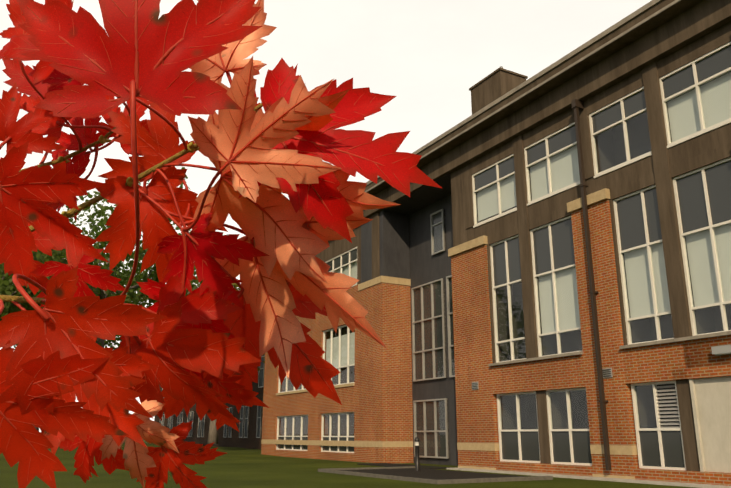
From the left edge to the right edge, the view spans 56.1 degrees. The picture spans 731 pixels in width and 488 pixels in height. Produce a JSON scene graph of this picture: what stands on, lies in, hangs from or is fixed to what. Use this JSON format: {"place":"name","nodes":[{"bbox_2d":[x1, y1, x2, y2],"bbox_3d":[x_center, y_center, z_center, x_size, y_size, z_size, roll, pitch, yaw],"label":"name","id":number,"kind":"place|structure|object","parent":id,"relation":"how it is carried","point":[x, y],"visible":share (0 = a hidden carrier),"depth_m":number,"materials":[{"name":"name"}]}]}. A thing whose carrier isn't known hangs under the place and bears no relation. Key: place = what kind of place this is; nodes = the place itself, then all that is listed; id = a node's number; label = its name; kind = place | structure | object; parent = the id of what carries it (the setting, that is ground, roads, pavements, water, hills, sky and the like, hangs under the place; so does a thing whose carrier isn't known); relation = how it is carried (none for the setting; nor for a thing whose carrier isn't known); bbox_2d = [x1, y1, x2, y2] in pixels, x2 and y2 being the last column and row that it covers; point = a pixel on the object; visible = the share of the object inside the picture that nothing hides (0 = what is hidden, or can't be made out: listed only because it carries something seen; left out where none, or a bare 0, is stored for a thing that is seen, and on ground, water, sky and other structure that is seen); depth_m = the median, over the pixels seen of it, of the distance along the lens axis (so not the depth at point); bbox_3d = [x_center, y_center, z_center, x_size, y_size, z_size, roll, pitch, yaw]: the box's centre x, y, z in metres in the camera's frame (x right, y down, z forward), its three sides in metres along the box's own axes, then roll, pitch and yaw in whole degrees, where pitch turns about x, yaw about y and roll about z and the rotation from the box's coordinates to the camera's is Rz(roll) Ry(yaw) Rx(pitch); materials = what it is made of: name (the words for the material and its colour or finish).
{"place":"outdoors","nodes":[
{"label":"outdoors","id":0,"kind":"place"},
{"bbox_2d":[0,102,262,304],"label":"maple twigs","id":1,"kind":"object","parent":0,"point":[191,148],"visible":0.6,"depth_m":0.47,"materials":[{"name":"plant"}]},
{"bbox_2d":[0,0,651,431],"label":"sky","id":2,"kind":"structure","parent":0,"point":[428,55],"materials":[{"name":"white"}]},
{"bbox_2d":[0,439,695,487],"bbox_3d":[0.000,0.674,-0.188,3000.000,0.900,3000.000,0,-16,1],"label":"lawn","id":3,"kind":"structure","parent":0,"point":[236,467],"depth_m":18.67,"materials":[{"name":"green plant"}]},
{"bbox_2d":[0,218,119,349],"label":"tree","id":4,"kind":"object","parent":3,"relation":"on","point":[5,285],"visible":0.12,"depth_m":39.07,"materials":[{"name":"green plant"}]},
{"bbox_2d":[7,221,144,430],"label":"tree","id":5,"kind":"object","parent":3,"relation":"on","point":[109,343],"visible":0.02,"depth_m":60.92,"materials":[{"name":"green plant"}]},
{"bbox_2d":[2,167,239,349],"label":"tree","id":6,"kind":"object","parent":3,"relation":"on","point":[141,276],"visible":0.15,"depth_m":46.18,"materials":[{"name":"green plant"}]},
{"bbox_2d":[131,277,264,443],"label":"tree","id":7,"kind":"object","parent":3,"relation":"on","point":[213,434],"depth_m":48.30,"materials":[{"name":"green plant"}]},
{"bbox_2d":[154,0,730,485],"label":"school building","id":8,"kind":"structure","parent":3,"relation":"on","point":[542,274],"depth_m":21.17,"materials":[{"name":"brick"}]},
{"bbox_2d":[318,463,730,487],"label":"paths and kerbs","id":9,"kind":"object","parent":3,"relation":"on","point":[424,474],"visible":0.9,"depth_m":19.30,"materials":[{"name":"concrete"}]},
{"bbox_2d":[414,437,419,470],"bbox_3d":[1.669,6.785,22.118,0.176,1.085,0.176,0,-16,1],"label":"bollard light","id":10,"kind":"object","parent":9,"relation":"on","point":[417,459],"visible":0.85,"depth_m":22.06,"materials":[{"name":"grey metal"}]},
{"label":"red maple tree","id":11,"kind":"object","parent":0,"visible":0},
{"bbox_2d":[0,61,253,452],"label":"leaf stems","id":12,"kind":"object","parent":11,"relation":"attached to","point":[131,110],"visible":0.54,"depth_m":0.44,"materials":[{"name":"red plant"}]},
{"bbox_2d":[0,0,45,38],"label":"maple leaf","id":13,"kind":"object","parent":12,"relation":"attached to","point":[14,10],"visible":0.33,"depth_m":0.48,"materials":[{"name":"red plant"}]},
{"bbox_2d":[0,82,65,153],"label":"maple leaf","id":14,"kind":"object","parent":12,"relation":"attached to","point":[18,133],"visible":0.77,"depth_m":0.51,"materials":[{"name":"red plant"}]},
{"bbox_2d":[0,0,72,83],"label":"maple leaf","id":15,"kind":"object","parent":12,"relation":"attached to","point":[15,47],"visible":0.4,"depth_m":0.40,"materials":[{"name":"red plant"}]},
{"bbox_2d":[7,199,65,294],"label":"maple leaf","id":16,"kind":"object","parent":12,"relation":"attached to","point":[45,245],"visible":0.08,"depth_m":0.53,"materials":[{"name":"red plant"}]},
{"bbox_2d":[2,57,83,108],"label":"maple leaf","id":17,"kind":"object","parent":12,"relation":"attached to","point":[13,71],"visible":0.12,"depth_m":0.58,"materials":[{"name":"red plant"}]},
{"bbox_2d":[19,83,71,139],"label":"maple leaf","id":18,"kind":"object","parent":12,"relation":"attached to","point":[51,128],"visible":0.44,"depth_m":0.53,"materials":[{"name":"red plant"}]},
{"bbox_2d":[0,141,107,286],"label":"maple leaf","id":19,"kind":"object","parent":12,"relation":"attached to","point":[24,193],"visible":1,"depth_m":0.36,"materials":[{"name":"red plant"}]},
{"bbox_2d":[28,65,82,109],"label":"maple leaf","id":20,"kind":"object","parent":12,"relation":"attached to","point":[58,77],"visible":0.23,"depth_m":0.51,"materials":[{"name":"red plant"}]},
{"bbox_2d":[37,149,90,220],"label":"maple leaf","id":21,"kind":"object","parent":12,"relation":"attached to","point":[78,166],"visible":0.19,"depth_m":0.57,"materials":[{"name":"red plant"}]},
{"bbox_2d":[0,340,128,487],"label":"maple leaf","id":22,"kind":"object","parent":12,"relation":"attached to","point":[25,444],"visible":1,"depth_m":0.30,"materials":[{"name":"red plant"}]},
{"bbox_2d":[30,249,128,306],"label":"maple leaf","id":23,"kind":"object","parent":12,"relation":"attached to","point":[95,276],"visible":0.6,"depth_m":0.47,"materials":[{"name":"red plant"}]},
{"bbox_2d":[0,266,166,433],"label":"maple leaf","id":24,"kind":"object","parent":12,"relation":"attached to","point":[68,326],"visible":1,"depth_m":0.30,"materials":[{"name":"red plant"}]},
{"bbox_2d":[55,116,111,163],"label":"maple leaf","id":25,"kind":"object","parent":12,"relation":"attached to","point":[85,135],"visible":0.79,"depth_m":0.56,"materials":[{"name":"red plant"}]},
{"bbox_2d":[59,433,129,483],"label":"maple leaf","id":26,"kind":"object","parent":12,"relation":"attached to","point":[87,452],"visible":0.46,"depth_m":0.46,"materials":[{"name":"red plant"}]},
{"bbox_2d":[40,334,158,454],"bbox_3d":[-0.158,0.092,0.402,0.084,0.078,0.017,49,-13,-10],"label":"maple leaf","id":27,"kind":"object","parent":12,"relation":"attached to","point":[124,420],"visible":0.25,"depth_m":0.41,"materials":[{"name":"red plant"}]},
{"bbox_2d":[97,96,152,156],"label":"maple leaf","id":28,"kind":"object","parent":12,"relation":"attached to","point":[140,110],"visible":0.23,"depth_m":0.58,"materials":[{"name":"red plant"}]},
{"bbox_2d":[96,400,178,487],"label":"maple leaf","id":29,"kind":"object","parent":12,"relation":"attached to","point":[138,461],"visible":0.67,"depth_m":0.45,"materials":[{"name":"red"}]},
{"bbox_2d":[17,0,261,118],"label":"maple leaf","id":30,"kind":"object","parent":12,"relation":"attached to","point":[147,50],"visible":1,"depth_m":0.32,"materials":[{"name":"red plant"}]},
{"bbox_2d":[98,103,195,182],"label":"maple leaf","id":31,"kind":"object","parent":12,"relation":"attached to","point":[160,145],"visible":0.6,"depth_m":0.51,"materials":[{"name":"red plant"}]},
{"bbox_2d":[95,166,227,281],"bbox_3d":[-0.144,-0.005,0.485,0.090,0.098,0.026,-16,8,-8],"label":"maple leaf","id":32,"kind":"object","parent":12,"relation":"attached to","point":[156,227],"visible":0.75,"depth_m":0.47,"materials":[{"name":"red plant"}]},
{"bbox_2d":[119,273,241,373],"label":"maple leaf","id":33,"kind":"object","parent":12,"relation":"attached to","point":[205,308],"visible":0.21,"depth_m":0.47,"materials":[{"name":"red plant"}]},
{"bbox_2d":[136,421,226,487],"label":"maple leaf","id":34,"kind":"object","parent":12,"relation":"attached to","point":[189,453],"visible":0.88,"depth_m":0.53,"materials":[{"name":"red plant"}]},
{"bbox_2d":[137,278,234,378],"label":"maple leaf","id":35,"kind":"object","parent":12,"relation":"attached to","point":[150,288],"visible":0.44,"depth_m":0.48,"materials":[{"name":"red plant"}]},
{"bbox_2d":[119,300,261,423],"bbox_3d":[-0.112,0.085,0.442,0.097,0.094,0.030,-33,5,21],"label":"maple leaf","id":36,"kind":"object","parent":12,"relation":"attached to","point":[167,349],"visible":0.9,"depth_m":0.43,"materials":[{"name":"red plant"}]},
{"bbox_2d":[156,211,268,309],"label":"maple leaf","id":37,"kind":"object","parent":12,"relation":"attached to","point":[211,273],"visible":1,"depth_m":0.47,"materials":[{"name":"red plant"}]},
{"bbox_2d":[161,370,268,431],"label":"maple leaf","id":38,"kind":"object","parent":12,"relation":"attached to","point":[227,388],"visible":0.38,"depth_m":0.51,"materials":[{"name":"red plant"}]},
{"bbox_2d":[190,0,276,84],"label":"maple leaf","id":39,"kind":"object","parent":12,"relation":"attached to","point":[216,67],"visible":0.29,"depth_m":0.45,"materials":[{"name":"orange plant"}]},
{"bbox_2d":[188,56,341,202],"bbox_3d":[-0.054,-0.069,0.415,0.090,0.085,0.028,-38,10,-4],"label":"maple leaf","id":40,"kind":"object","parent":12,"relation":"attached to","point":[259,159],"visible":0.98,"depth_m":0.42,"materials":[{"name":"orange plant"}]},
{"bbox_2d":[203,279,341,413],"bbox_3d":[-0.060,0.074,0.517,0.130,0.133,0.035,-40,10,-10],"label":"maple leaf","id":41,"kind":"object","parent":12,"relation":"attached to","point":[312,372],"visible":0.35,"depth_m":0.51,"materials":[{"name":"red plant"}]},
{"bbox_2d":[254,64,297,109],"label":"maple leaf","id":42,"kind":"object","parent":12,"relation":"attached to","point":[295,69],"visible":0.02,"depth_m":0.52,"materials":[{"name":"red"}]},
{"bbox_2d":[193,89,400,282],"bbox_3d":[-0.045,-0.041,0.454,0.140,0.137,0.035,9,23,1],"label":"maple leaf","id":43,"kind":"object","parent":12,"relation":"attached to","point":[271,221],"visible":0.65,"depth_m":0.47,"materials":[{"name":"orange plant"}]},
{"bbox_2d":[214,206,386,379],"bbox_3d":[-0.042,0.028,0.472,0.136,0.131,0.053,32,16,-4],"label":"maple leaf","id":44,"kind":"object","parent":12,"relation":"attached to","point":[270,300],"visible":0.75,"depth_m":0.48,"materials":[{"name":"orange plant"}]},
{"bbox_2d":[239,58,441,242],"bbox_3d":[-0.011,-0.059,0.445,0.134,0.108,0.024,17,-13,-4],"label":"maple leaf","id":45,"kind":"object","parent":12,"relation":"attached to","point":[323,202],"visible":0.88,"depth_m":0.44,"materials":[{"name":"red plant"}]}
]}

